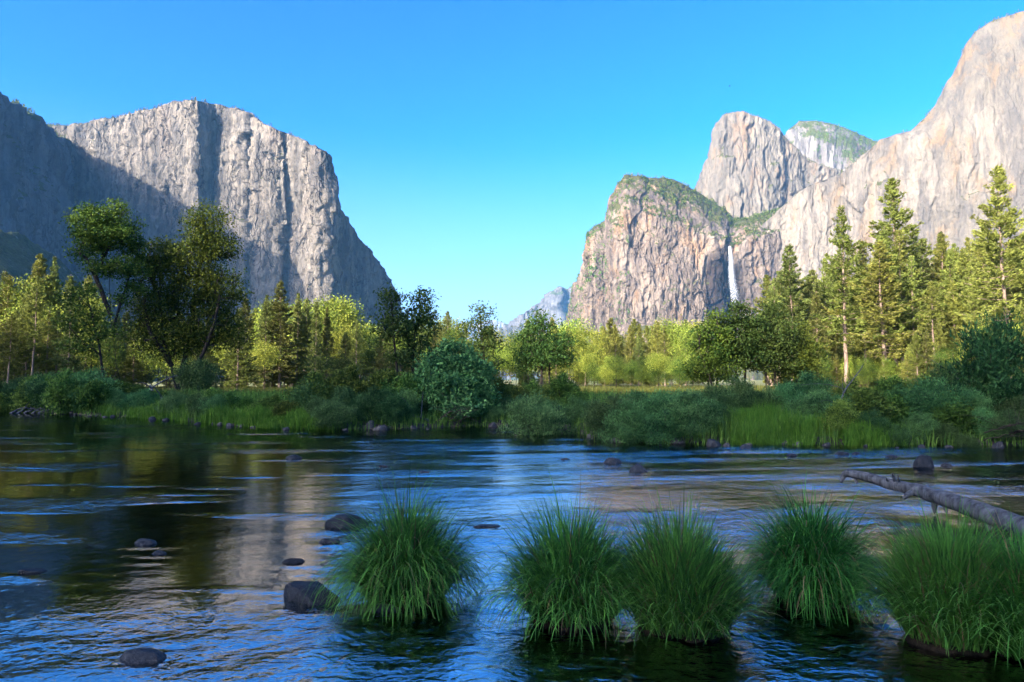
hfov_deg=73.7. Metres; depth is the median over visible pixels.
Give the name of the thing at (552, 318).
fir tree
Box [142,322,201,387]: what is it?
leafy tree
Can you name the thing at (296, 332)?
fir tree
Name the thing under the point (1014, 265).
fir tree
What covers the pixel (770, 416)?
grass
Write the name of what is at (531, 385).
leafy shrub
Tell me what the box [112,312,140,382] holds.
fir tree
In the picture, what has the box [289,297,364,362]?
leafy tree
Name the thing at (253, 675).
riverbed stone
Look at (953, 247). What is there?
pine tree
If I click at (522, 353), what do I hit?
leafy tree
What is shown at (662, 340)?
pine tree
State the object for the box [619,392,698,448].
willow bush
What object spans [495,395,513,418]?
willow bush
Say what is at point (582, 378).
fir tree
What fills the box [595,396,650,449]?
willow bush
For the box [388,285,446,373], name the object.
alder tree
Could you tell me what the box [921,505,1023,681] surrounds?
sedge tussock
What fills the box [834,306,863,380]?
fir tree
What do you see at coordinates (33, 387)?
willow bush
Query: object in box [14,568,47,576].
river rock
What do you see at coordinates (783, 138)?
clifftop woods
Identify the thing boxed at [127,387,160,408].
willow bush
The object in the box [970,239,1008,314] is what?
pine tree
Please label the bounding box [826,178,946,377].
pine tree
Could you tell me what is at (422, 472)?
river rock
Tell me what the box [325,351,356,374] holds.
alder tree
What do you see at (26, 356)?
fir tree
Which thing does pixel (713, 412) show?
willow bush
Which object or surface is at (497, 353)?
leafy tree
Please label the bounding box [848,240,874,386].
pine tree
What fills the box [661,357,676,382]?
leafy tree
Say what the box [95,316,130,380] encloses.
fir tree
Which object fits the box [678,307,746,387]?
alder tree
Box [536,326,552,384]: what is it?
pine tree
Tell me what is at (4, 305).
pine tree
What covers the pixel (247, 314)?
fir tree
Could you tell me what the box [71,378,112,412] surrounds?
leafy shrub
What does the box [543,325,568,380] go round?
fir tree
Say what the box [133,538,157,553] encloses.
river rock
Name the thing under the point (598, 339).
leafy tree
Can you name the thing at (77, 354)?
pine tree
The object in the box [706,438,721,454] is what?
river rock
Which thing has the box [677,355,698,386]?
leafy tree
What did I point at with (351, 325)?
leafy tree
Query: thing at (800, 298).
fir tree
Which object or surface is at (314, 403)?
willow bush
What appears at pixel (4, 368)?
fir tree
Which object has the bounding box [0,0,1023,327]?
sky
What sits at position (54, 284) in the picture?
fir tree
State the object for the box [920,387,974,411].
leafy shrub
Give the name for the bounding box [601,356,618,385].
leafy tree
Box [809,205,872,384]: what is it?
pine tree
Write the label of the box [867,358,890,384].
leafy tree
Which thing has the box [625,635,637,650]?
riverbed stone
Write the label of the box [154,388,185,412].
willow bush
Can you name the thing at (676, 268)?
granite cliff
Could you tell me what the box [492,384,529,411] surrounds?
leafy shrub
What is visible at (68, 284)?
fir tree
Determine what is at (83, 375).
leafy shrub
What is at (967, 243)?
pine tree
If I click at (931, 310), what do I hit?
pine tree
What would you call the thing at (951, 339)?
fir tree
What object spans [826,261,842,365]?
fir tree
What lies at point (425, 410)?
willow bush
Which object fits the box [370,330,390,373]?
fir tree
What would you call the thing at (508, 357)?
leafy tree
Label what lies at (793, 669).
riverbed stone
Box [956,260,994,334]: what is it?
fir tree
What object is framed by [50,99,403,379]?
granite cliff
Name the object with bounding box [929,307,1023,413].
willow bush
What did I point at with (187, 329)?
oak tree
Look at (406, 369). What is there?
fir tree
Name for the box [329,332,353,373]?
fir tree
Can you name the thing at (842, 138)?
cliff brush
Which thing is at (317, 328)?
fir tree
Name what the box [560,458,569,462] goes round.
river rock
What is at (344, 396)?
willow bush
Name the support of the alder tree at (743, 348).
on the ground at (206, 546)
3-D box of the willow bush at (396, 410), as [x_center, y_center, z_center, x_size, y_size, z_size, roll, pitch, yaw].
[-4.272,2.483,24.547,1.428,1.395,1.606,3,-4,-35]
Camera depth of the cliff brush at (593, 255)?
2455.88 m
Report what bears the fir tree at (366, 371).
on the ground at (206, 546)
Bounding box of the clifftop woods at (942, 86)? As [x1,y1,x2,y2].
[839,9,1018,174]
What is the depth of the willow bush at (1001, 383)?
20.08 m
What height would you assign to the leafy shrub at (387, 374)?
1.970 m
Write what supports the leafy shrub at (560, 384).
on the ground at (206, 546)
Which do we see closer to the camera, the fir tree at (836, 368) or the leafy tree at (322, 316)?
the fir tree at (836, 368)
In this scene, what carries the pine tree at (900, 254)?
on the ground at (206, 546)
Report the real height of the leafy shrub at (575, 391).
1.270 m
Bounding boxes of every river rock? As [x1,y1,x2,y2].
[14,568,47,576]
[117,648,169,680]
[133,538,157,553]
[151,550,166,561]
[281,558,305,569]
[283,581,346,636]
[286,454,302,467]
[317,538,339,551]
[325,514,370,550]
[367,603,401,633]
[377,465,388,469]
[418,471,430,476]
[470,524,500,532]
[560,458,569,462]
[603,457,621,473]
[628,463,650,490]
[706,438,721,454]
[740,444,751,455]
[786,453,797,460]
[833,451,848,461]
[851,452,860,459]
[883,455,897,461]
[913,455,936,486]
[940,463,952,472]
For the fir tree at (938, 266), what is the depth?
134.01 m
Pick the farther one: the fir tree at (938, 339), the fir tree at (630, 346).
the fir tree at (630, 346)
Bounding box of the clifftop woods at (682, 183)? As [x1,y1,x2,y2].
[607,172,737,216]
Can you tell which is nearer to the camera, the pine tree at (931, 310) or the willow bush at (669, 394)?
the willow bush at (669, 394)
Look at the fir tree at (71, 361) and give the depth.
70.73 m
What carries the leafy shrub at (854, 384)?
on the ground at (206, 546)
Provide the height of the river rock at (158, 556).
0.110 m
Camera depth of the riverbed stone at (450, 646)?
5.14 m
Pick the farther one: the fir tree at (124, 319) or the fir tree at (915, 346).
the fir tree at (124, 319)
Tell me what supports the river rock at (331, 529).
on the ground at (206, 546)
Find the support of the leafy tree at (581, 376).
on the ground at (206, 546)
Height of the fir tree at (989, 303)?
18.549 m
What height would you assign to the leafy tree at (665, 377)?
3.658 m
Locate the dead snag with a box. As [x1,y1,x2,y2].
[138,375,176,398]
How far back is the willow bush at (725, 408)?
19.73 m
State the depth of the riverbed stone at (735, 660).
4.99 m
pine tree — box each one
[0,271,9,354]
[0,275,21,381]
[0,309,37,375]
[0,313,23,383]
[10,295,57,376]
[11,292,42,378]
[17,275,53,375]
[29,310,62,373]
[61,302,88,371]
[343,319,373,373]
[384,342,394,370]
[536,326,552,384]
[565,328,573,380]
[653,327,676,385]
[750,275,771,384]
[804,257,842,379]
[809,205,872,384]
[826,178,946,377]
[836,241,921,376]
[838,230,924,372]
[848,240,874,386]
[879,230,930,380]
[892,292,923,380]
[896,255,933,351]
[904,238,934,351]
[916,281,948,355]
[924,233,952,307]
[928,248,970,351]
[949,163,1023,377]
[951,243,959,259]
[961,275,985,337]
[963,237,975,260]
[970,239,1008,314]
[973,238,1008,314]
[988,255,1015,321]
[1003,268,1023,321]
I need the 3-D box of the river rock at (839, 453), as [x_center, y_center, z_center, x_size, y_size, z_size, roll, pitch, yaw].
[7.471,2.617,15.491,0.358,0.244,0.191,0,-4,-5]
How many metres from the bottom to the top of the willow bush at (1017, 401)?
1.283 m
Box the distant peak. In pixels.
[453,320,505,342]
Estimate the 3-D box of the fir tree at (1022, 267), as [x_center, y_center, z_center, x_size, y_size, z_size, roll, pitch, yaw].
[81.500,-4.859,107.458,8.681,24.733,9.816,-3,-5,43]
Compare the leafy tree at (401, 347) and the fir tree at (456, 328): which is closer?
the leafy tree at (401, 347)
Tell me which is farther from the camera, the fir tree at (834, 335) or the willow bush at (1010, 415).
the fir tree at (834, 335)
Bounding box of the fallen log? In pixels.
[840,469,1023,546]
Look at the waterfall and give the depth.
2322.04 m
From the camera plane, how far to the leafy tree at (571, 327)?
145.55 m
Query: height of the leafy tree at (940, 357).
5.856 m
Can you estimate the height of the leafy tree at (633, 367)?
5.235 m
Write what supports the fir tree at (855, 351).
on the ground at (206, 546)
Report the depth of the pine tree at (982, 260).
120.68 m
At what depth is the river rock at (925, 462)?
13.09 m
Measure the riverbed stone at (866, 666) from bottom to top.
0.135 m
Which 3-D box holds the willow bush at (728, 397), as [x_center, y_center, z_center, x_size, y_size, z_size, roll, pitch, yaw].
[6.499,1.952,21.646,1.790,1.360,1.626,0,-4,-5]
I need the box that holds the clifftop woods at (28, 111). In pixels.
[12,98,65,137]
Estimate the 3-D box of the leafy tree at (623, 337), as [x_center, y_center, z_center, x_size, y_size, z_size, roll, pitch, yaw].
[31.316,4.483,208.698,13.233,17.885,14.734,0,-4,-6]
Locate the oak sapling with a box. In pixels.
[42,280,137,376]
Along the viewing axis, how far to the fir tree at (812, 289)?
135.38 m
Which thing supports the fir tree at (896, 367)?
on the ground at (206, 546)
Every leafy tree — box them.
[0,273,60,374]
[1,295,71,373]
[57,288,131,377]
[129,316,186,387]
[142,314,198,377]
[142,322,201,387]
[198,332,254,387]
[244,340,285,378]
[249,305,292,348]
[250,294,292,384]
[250,301,303,345]
[274,307,339,375]
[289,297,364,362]
[312,295,376,365]
[313,293,356,341]
[318,292,367,338]
[326,322,366,370]
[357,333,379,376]
[362,324,382,353]
[381,332,419,368]
[418,320,454,347]
[433,326,468,362]
[436,315,469,341]
[456,335,481,367]
[475,330,513,376]
[486,341,511,379]
[496,347,515,384]
[499,326,519,380]
[503,326,536,383]
[507,328,540,379]
[544,317,594,380]
[557,327,606,380]
[563,352,579,380]
[575,352,598,372]
[576,371,587,384]
[578,329,610,385]
[585,360,603,384]
[597,363,614,382]
[599,326,630,351]
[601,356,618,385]
[602,354,623,385]
[605,353,630,386]
[621,357,640,387]
[623,362,644,380]
[634,356,647,384]
[635,358,653,382]
[637,353,661,382]
[644,352,676,384]
[647,314,699,384]
[648,360,661,385]
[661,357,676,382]
[662,373,669,385]
[665,360,682,385]
[668,323,696,362]
[671,356,688,386]
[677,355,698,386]
[680,319,706,338]
[811,352,834,383]
[839,353,863,378]
[854,353,879,386]
[856,363,869,385]
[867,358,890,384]
[875,358,901,379]
[898,353,924,374]
[928,347,955,371]
[936,339,961,367]
[955,324,992,363]
[959,323,1014,373]
[998,317,1023,353]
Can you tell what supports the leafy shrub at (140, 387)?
on the ground at (206, 546)
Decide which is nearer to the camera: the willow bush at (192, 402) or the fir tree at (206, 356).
the willow bush at (192, 402)
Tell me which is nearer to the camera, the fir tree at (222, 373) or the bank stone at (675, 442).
the bank stone at (675, 442)
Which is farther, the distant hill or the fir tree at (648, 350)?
the distant hill
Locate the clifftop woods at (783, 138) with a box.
[726,111,842,174]
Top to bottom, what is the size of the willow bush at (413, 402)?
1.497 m
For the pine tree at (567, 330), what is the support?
on the ground at (206, 546)
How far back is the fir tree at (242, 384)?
76.36 m
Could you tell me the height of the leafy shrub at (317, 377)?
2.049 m
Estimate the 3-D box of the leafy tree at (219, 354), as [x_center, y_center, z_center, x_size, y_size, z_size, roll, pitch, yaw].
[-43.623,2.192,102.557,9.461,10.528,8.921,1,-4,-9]
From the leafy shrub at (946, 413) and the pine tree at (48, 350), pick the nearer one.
the leafy shrub at (946, 413)
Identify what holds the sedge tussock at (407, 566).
on the ground at (206, 546)
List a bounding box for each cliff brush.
[562,178,629,331]
[620,174,779,245]
[814,120,877,163]
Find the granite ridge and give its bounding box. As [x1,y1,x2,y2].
[0,92,78,272]
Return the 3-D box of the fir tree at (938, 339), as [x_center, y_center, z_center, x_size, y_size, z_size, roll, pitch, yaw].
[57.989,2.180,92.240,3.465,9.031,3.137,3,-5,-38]
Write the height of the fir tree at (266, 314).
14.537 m
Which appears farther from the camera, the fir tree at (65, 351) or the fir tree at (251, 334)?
the fir tree at (251, 334)
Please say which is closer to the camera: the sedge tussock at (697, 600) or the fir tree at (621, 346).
the sedge tussock at (697, 600)
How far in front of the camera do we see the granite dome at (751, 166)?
2999.45 m
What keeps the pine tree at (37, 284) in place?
on the ground at (206, 546)
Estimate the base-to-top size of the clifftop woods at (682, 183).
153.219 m
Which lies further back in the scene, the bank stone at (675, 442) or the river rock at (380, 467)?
the bank stone at (675, 442)
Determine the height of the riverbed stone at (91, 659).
0.243 m
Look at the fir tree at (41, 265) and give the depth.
96.33 m
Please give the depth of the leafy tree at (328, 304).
144.28 m
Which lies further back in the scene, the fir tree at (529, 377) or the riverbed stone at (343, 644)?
the fir tree at (529, 377)
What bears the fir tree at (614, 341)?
on the ground at (206, 546)
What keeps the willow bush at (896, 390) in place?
on the ground at (206, 546)
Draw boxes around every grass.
[20,385,1023,452]
[101,398,337,434]
[144,383,962,397]
[727,398,912,457]
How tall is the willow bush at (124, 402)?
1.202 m
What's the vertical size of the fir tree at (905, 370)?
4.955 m
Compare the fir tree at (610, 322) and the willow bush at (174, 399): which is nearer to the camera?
the willow bush at (174, 399)
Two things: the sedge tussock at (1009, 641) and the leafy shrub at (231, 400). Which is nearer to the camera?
the sedge tussock at (1009, 641)
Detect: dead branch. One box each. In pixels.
[960,414,1023,437]
[963,422,1023,440]
[966,415,1023,432]
[980,403,1023,433]
[999,395,1023,429]
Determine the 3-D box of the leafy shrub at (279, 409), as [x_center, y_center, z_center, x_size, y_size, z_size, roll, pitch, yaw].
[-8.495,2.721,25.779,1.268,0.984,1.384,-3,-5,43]
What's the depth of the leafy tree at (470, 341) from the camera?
142.09 m
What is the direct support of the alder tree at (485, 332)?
on the ground at (206, 546)
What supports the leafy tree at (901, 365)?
on the ground at (206, 546)
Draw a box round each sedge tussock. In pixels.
[300,462,501,670]
[462,473,668,681]
[586,485,785,681]
[720,469,898,674]
[829,487,1023,681]
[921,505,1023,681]
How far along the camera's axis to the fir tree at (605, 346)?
145.29 m
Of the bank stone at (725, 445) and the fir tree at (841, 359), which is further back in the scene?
the fir tree at (841, 359)
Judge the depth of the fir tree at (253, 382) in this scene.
175.21 m
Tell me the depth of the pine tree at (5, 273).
117.51 m
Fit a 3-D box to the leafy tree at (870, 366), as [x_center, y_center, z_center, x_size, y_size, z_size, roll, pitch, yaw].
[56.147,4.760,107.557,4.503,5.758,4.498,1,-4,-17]
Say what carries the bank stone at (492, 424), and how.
on the ground at (206, 546)
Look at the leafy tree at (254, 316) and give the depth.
145.41 m
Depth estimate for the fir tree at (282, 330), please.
103.72 m
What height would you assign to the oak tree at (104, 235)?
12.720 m
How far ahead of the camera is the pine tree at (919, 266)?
128.30 m
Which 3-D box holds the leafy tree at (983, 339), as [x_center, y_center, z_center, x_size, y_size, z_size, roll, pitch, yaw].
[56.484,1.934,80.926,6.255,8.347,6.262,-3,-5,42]
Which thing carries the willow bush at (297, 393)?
on the ground at (206, 546)
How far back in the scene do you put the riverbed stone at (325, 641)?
5.30 m
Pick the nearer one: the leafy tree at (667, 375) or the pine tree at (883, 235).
the pine tree at (883, 235)
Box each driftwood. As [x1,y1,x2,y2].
[10,400,30,412]
[406,395,428,422]
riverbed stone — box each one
[78,647,108,665]
[229,668,257,680]
[317,633,333,643]
[323,672,356,681]
[335,632,358,649]
[412,667,438,680]
[444,638,461,653]
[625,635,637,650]
[727,630,753,656]
[730,647,743,661]
[761,648,798,669]
[776,672,801,681]
[782,662,807,675]
[850,663,871,676]
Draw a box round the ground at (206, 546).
[0,380,1023,681]
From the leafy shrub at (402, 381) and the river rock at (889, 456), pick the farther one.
the leafy shrub at (402, 381)
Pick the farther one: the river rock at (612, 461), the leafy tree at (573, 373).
the leafy tree at (573, 373)
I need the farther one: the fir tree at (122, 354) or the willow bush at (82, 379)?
the fir tree at (122, 354)
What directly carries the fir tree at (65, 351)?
on the ground at (206, 546)
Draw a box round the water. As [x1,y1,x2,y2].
[0,412,1023,681]
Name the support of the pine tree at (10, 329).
on the ground at (206, 546)
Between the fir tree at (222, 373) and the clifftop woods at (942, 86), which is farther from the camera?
the clifftop woods at (942, 86)
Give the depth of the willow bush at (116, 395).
35.18 m
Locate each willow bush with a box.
[0,374,27,409]
[21,371,58,410]
[63,365,122,412]
[101,386,126,408]
[115,394,140,410]
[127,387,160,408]
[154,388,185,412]
[169,355,226,392]
[182,390,213,417]
[196,393,228,415]
[287,378,332,409]
[304,396,328,416]
[309,398,358,429]
[330,383,364,419]
[349,393,368,419]
[352,382,389,425]
[372,386,393,414]
[374,391,411,427]
[391,386,420,422]
[407,390,432,416]
[410,336,501,421]
[484,405,504,421]
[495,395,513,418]
[496,388,579,446]
[536,399,554,418]
[556,394,588,425]
[577,398,601,425]
[580,390,637,439]
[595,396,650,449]
[619,389,659,408]
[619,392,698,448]
[638,386,711,434]
[654,387,724,439]
[674,387,724,435]
[696,382,741,411]
[708,398,739,430]
[714,374,756,407]
[737,387,773,413]
[751,382,786,411]
[763,380,806,413]
[782,385,854,419]
[784,368,836,404]
[832,391,851,399]
[854,407,892,434]
[883,423,912,448]
[884,380,907,407]
[898,410,941,441]
[900,374,982,419]
[914,358,1000,408]
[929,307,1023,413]
[930,421,964,445]
[953,434,980,454]
[961,387,999,415]
[962,363,1023,410]
[969,407,996,437]
[986,392,1023,427]
[986,406,1023,443]
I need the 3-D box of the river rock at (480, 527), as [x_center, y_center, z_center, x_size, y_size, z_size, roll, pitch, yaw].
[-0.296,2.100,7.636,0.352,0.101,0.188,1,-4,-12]
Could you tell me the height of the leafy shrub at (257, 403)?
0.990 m
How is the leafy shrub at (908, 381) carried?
on the ground at (206, 546)
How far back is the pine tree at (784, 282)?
130.18 m
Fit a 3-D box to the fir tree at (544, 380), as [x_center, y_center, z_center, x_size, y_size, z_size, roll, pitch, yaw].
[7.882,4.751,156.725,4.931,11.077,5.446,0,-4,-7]
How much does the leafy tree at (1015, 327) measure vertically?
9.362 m
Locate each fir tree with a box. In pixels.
[0,294,48,382]
[0,323,15,384]
[6,253,58,379]
[39,311,76,374]
[41,274,67,375]
[49,256,61,306]
[49,284,84,377]
[55,301,83,372]
[60,275,80,369]
[77,275,110,375]
[92,338,116,379]
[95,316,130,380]
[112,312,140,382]
[119,333,149,385]
[122,316,158,385]
[158,357,178,388]
[189,353,201,366]
[197,323,221,387]
[216,349,231,387]
[218,308,259,389]
[220,298,257,377]
[223,347,243,387]
[242,333,260,381]
[248,295,280,388]
[248,309,266,385]
[256,280,306,387]
[263,319,284,387]
[278,320,295,386]
[282,292,309,386]
[292,298,317,379]
[302,301,325,372]
[319,307,336,379]
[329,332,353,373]
[361,345,374,378]
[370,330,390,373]
[372,335,401,373]
[387,338,410,374]
[404,326,428,371]
[429,325,438,354]
[436,322,444,347]
[441,311,457,354]
[452,327,465,343]
[511,319,540,384]
[536,354,553,384]
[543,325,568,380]
[546,317,559,376]
[574,355,592,385]
[592,326,611,384]
[596,326,609,384]
[599,317,621,382]
[607,324,627,385]
[616,336,627,383]
[621,325,637,384]
[624,319,643,382]
[627,326,647,383]
[631,336,644,385]
[638,325,655,384]
[643,320,670,385]
[644,348,654,385]
[670,339,686,385]
[677,320,691,385]
[758,289,788,382]
[760,277,782,383]
[762,271,787,334]
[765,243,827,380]
[794,282,822,336]
[798,269,843,357]
[804,292,835,374]
[822,262,875,383]
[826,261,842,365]
[827,295,841,377]
[828,277,876,385]
[829,354,846,387]
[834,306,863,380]
[843,266,871,385]
[845,368,851,381]
[865,262,904,368]
[868,302,900,384]
[877,354,890,379]
[890,362,901,378]
[899,345,916,379]
[900,354,915,380]
[902,331,928,383]
[908,238,933,273]
[914,331,935,375]
[919,258,936,345]
[919,332,938,375]
[923,230,945,358]
[923,247,982,335]
[928,324,949,362]
[931,250,961,354]
[935,280,968,350]
[942,329,959,356]
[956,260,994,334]
[965,282,997,329]
[1004,249,1016,297]
[1006,236,1023,317]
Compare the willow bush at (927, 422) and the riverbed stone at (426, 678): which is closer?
the riverbed stone at (426, 678)
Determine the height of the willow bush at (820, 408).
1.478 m
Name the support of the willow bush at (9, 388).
on the ground at (206, 546)
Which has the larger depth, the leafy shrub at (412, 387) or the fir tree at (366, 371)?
the fir tree at (366, 371)
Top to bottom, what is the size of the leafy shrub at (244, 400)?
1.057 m
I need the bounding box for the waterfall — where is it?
[728,246,734,286]
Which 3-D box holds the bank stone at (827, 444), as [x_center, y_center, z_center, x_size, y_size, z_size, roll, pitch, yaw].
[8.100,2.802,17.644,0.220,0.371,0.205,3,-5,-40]
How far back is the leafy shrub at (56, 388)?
35.72 m
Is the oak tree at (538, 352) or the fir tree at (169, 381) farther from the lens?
the fir tree at (169, 381)
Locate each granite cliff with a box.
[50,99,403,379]
[563,174,781,379]
[761,11,1023,294]
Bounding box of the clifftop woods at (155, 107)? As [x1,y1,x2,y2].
[47,97,293,135]
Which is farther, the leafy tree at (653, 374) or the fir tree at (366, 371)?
the fir tree at (366, 371)
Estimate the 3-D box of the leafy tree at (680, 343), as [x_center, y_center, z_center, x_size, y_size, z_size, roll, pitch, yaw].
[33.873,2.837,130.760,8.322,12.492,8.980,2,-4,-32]
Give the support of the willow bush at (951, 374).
on the ground at (206, 546)
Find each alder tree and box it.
[295,342,335,385]
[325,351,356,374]
[362,282,420,374]
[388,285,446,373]
[453,300,508,374]
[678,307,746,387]
[701,299,774,383]
[738,298,807,387]
[764,319,838,390]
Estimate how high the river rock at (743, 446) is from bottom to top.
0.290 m
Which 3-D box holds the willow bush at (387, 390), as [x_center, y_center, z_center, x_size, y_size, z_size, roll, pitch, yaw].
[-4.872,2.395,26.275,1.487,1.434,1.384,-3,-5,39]
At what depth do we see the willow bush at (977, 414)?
18.03 m
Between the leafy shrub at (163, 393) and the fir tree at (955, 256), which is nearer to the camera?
the leafy shrub at (163, 393)
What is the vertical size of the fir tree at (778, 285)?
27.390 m
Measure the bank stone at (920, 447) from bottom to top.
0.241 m
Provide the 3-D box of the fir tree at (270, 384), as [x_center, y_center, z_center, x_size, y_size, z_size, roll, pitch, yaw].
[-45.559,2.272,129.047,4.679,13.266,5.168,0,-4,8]
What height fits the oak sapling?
7.328 m
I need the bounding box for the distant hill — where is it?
[495,284,572,379]
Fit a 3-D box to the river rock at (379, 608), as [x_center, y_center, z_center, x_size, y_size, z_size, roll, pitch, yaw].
[-0.898,1.944,4.788,0.255,0.205,0.154,0,-4,-2]
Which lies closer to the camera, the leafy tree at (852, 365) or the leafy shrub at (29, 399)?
the leafy shrub at (29, 399)
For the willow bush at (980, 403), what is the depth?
19.32 m
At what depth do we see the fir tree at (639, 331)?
194.19 m
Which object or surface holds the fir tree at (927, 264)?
on the ground at (206, 546)
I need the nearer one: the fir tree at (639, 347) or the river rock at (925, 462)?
the river rock at (925, 462)
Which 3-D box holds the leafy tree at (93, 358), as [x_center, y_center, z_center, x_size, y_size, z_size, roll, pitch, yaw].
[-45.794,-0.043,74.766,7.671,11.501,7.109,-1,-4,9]
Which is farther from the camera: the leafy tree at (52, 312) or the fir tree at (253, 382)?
the fir tree at (253, 382)
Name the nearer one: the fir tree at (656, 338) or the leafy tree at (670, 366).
the leafy tree at (670, 366)
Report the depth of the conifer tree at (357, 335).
110.89 m
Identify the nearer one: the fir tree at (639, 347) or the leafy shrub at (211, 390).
the leafy shrub at (211, 390)
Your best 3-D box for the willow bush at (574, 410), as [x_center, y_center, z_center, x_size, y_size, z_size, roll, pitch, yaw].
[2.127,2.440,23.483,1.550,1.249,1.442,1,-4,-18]
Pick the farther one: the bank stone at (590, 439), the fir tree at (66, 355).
the fir tree at (66, 355)
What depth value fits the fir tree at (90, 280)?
103.37 m
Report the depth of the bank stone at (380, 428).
23.84 m
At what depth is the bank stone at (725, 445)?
17.51 m
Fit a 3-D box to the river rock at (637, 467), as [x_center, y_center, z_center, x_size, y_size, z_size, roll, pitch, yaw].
[2.314,2.481,12.433,0.421,0.494,0.250,1,-4,-9]
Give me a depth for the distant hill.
7288.08 m
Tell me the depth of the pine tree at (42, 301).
90.38 m
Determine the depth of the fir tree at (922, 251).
160.90 m
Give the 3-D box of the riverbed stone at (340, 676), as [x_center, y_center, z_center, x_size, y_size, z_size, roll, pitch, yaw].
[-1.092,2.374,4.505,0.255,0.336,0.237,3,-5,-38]
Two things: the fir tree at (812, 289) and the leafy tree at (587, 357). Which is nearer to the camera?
the leafy tree at (587, 357)
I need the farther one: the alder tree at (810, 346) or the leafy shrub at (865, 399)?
the alder tree at (810, 346)
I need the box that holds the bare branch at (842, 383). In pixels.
[805,364,863,401]
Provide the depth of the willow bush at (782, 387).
21.01 m
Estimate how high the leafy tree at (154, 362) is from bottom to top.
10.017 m
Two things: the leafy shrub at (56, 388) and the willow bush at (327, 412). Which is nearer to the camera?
the willow bush at (327, 412)
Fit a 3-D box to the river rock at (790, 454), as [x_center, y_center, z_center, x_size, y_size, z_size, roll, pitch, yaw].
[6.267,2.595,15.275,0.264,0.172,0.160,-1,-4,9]
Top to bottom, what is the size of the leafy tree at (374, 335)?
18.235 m
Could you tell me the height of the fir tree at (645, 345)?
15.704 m
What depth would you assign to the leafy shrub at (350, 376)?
27.18 m
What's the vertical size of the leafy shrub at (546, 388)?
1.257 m
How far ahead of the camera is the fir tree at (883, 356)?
92.39 m
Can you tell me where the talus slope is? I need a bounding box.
[0,230,181,381]
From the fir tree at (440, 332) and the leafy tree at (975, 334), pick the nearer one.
the leafy tree at (975, 334)
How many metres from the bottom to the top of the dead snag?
2.344 m
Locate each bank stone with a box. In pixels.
[364,420,374,428]
[372,425,386,435]
[487,422,496,434]
[549,428,562,445]
[587,434,595,444]
[607,437,625,451]
[670,438,683,451]
[722,443,730,451]
[821,442,830,455]
[918,445,923,453]
[944,445,953,453]
[991,441,1004,464]
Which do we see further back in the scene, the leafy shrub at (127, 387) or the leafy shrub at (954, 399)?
the leafy shrub at (127, 387)
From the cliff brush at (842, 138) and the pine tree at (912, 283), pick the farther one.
the cliff brush at (842, 138)
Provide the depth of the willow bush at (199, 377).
40.16 m
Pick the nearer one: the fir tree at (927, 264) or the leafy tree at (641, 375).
the leafy tree at (641, 375)
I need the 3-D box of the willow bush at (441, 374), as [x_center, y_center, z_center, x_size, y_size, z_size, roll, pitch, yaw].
[-2.208,1.559,26.857,3.669,3.516,3.166,0,-4,0]
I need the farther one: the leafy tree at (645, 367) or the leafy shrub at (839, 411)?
the leafy tree at (645, 367)
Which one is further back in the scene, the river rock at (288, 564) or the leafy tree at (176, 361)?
the leafy tree at (176, 361)
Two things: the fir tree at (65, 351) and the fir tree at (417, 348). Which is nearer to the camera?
the fir tree at (65, 351)
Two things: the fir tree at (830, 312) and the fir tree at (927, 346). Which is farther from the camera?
the fir tree at (830, 312)
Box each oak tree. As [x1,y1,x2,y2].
[57,196,159,378]
[113,197,255,390]
[506,306,581,385]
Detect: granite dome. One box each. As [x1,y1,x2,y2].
[695,111,842,217]
[784,121,877,170]
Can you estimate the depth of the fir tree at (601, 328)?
187.78 m
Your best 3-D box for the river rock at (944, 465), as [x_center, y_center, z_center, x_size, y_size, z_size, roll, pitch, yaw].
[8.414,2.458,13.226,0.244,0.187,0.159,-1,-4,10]
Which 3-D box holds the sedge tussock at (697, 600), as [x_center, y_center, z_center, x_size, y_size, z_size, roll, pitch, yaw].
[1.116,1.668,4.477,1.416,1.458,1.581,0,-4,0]
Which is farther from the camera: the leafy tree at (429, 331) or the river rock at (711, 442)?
the leafy tree at (429, 331)
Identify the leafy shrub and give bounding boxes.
[0,391,16,417]
[7,373,43,411]
[21,373,52,405]
[40,367,84,413]
[62,370,92,405]
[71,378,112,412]
[110,378,138,396]
[132,383,150,393]
[147,389,168,399]
[200,387,223,401]
[221,391,240,408]
[233,396,253,409]
[246,398,274,411]
[263,393,284,408]
[268,400,300,417]
[282,369,341,405]
[324,363,370,408]
[359,367,411,395]
[377,371,425,410]
[404,377,433,409]
[483,375,512,403]
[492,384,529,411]
[520,378,542,399]
[536,382,558,402]
[545,372,578,400]
[559,385,589,413]
[818,398,860,433]
[828,377,864,396]
[841,385,900,421]
[870,375,913,396]
[880,391,917,424]
[897,371,956,401]
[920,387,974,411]
[923,401,989,436]
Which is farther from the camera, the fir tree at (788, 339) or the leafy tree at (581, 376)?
the fir tree at (788, 339)

